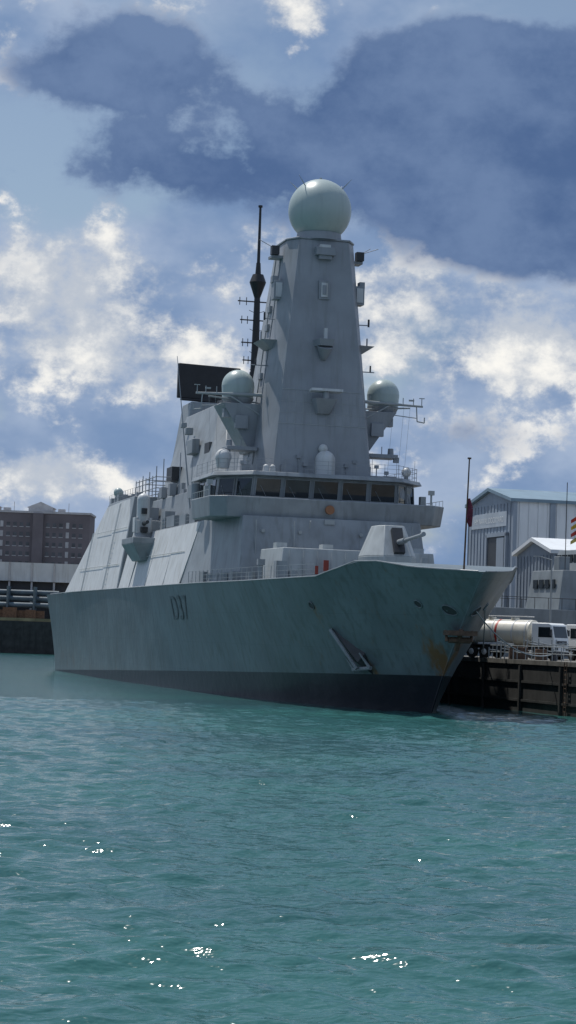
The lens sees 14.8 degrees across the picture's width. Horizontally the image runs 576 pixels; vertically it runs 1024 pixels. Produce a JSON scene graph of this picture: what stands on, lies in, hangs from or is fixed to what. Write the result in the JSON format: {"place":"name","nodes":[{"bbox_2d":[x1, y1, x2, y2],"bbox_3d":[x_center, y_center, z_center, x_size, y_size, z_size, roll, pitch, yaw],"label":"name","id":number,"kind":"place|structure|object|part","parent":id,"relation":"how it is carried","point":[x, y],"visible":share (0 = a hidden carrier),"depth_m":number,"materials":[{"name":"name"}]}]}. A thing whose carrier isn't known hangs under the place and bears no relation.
{"place":"outdoors","nodes":[
{"label":"outdoors","id":0,"kind":"place"},
{"bbox_2d":[0,617,53,654],"bbox_3d":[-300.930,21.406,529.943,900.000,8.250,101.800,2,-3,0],"label":"quay","id":1,"kind":"structure","parent":0,"point":[27,635],"depth_m":479.14,"materials":[{"name":"black concrete"}]},
{"bbox_2d":[0,653,575,1023],"bbox_3d":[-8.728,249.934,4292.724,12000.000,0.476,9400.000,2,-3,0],"label":"water","id":2,"kind":"structure","parent":0,"point":[171,856],"depth_m":51.93,"materials":[{"name":"teal liquid"}]},
{"bbox_2d":[47,175,551,712],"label":"warship","id":3,"kind":"object","parent":2,"relation":"on","point":[265,543],"visible":0.98,"depth_m":197.81,"materials":[{"name":"grey paint"}]},
{"bbox_2d":[166,466,181,481],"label":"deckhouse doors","id":4,"kind":"structure","parent":3,"relation":"in","point":[173,472],"depth_m":239.01,"materials":[{"name":"metal"}]},
{"bbox_2d":[200,478,412,504],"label":"bridge windows","id":5,"kind":"structure","parent":3,"relation":"in","point":[271,487],"depth_m":195.94,"materials":[{"name":"black glass"}]},
{"bbox_2d":[217,477,413,504],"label":"window frames","id":6,"kind":"structure","parent":3,"relation":"in","point":[234,477],"depth_m":196.01,"materials":[{"name":"grey paint"}]},
{"bbox_2d":[0,0,575,564],"label":"sky","id":7,"kind":"structure","parent":0,"point":[142,142],"materials":[{"name":"blue"}]},
{"bbox_2d":[440,644,575,716],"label":"quay","id":8,"kind":"structure","parent":0,"point":[548,686],"depth_m":180.24,"materials":[{"name":"wood"}]},
{"bbox_2d":[466,615,569,658],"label":"tanker truck","id":9,"kind":"object","parent":8,"relation":"on","point":[514,631],"visible":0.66,"depth_m":187.83,"materials":[{"name":"metal"}]},
{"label":"cab windows","id":10,"kind":"part","parent":9,"relation":"part of","materials":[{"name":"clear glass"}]},
{"bbox_2d":[464,482,575,658],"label":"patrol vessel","id":11,"kind":"object","parent":8,"relation":"on","point":[537,609],"visible":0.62,"depth_m":221.80,"materials":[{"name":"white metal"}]},
{"bbox_2d":[533,554,575,588],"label":"cabin windows","id":12,"kind":"structure","parent":11,"relation":"in","point":[543,584],"depth_m":224.81,"materials":[{"name":"black glass"}]},
{"bbox_2d":[465,488,575,607],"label":"dock warehouse","id":13,"kind":"structure","parent":8,"relation":"on","point":[506,523],"depth_m":269.61,"materials":[{"name":"metal"}]},
{"bbox_2d":[488,636,575,660],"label":"pipe rack","id":14,"kind":"object","parent":8,"relation":"on","point":[513,654],"visible":0.88,"depth_m":182.80,"materials":[{"name":"metal"}]},
{"bbox_2d":[534,556,552,622],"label":"street lamp","id":15,"kind":"object","parent":8,"relation":"on","point":[550,587],"visible":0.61,"depth_m":213.91,"materials":[{"name":"grey metal"}]},
{"bbox_2d":[512,537,575,607],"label":"gabled shed","id":16,"kind":"structure","parent":8,"relation":"on","point":[528,563],"depth_m":243.06,"materials":[{"name":"grey metal"}]},
{"bbox_2d":[528,624,575,660],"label":"lorry","id":17,"kind":"object","parent":8,"relation":"on","point":[571,628],"visible":0.16,"depth_m":190.53,"materials":[{"name":"metal"}]},
{"bbox_2d":[570,629,575,638],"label":"cab windows","id":18,"kind":"structure","parent":17,"relation":"in","point":[572,631],"depth_m":190.42,"materials":[{"name":"black glass"}]},
{"bbox_2d":[570,517,575,544],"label":"signal flags","id":19,"kind":"object","parent":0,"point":[573,533],"visible":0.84,"depth_m":220.31,"materials":[{"name":"fabric"}]},
{"bbox_3d":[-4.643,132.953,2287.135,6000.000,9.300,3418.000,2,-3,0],"label":"land","id":20,"kind":"structure","parent":0,"visible":0},
{"bbox_2d":[0,586,58,618],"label":"dockside pipes","id":21,"kind":"object","parent":20,"relation":"on","point":[9,610],"visible":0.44,"depth_m":584.83,"materials":[{"name":"metal"}]},
{"bbox_2d":[0,562,78,618],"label":"transit shed","id":22,"kind":"structure","parent":20,"relation":"on","point":[39,576],"depth_m":594.98,"materials":[{"name":"metal"}]},
{"bbox_2d":[0,502,95,563],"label":"apartment block","id":23,"kind":"structure","parent":20,"relation":"on","point":[40,532],"depth_m":640.45,"materials":[{"name":"brown brick"}]},
{"bbox_2d":[5,522,82,563],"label":"windows","id":24,"kind":"structure","parent":23,"relation":"in","point":[8,523],"depth_m":640.26,"materials":[{"name":"black glass"}]}
]}

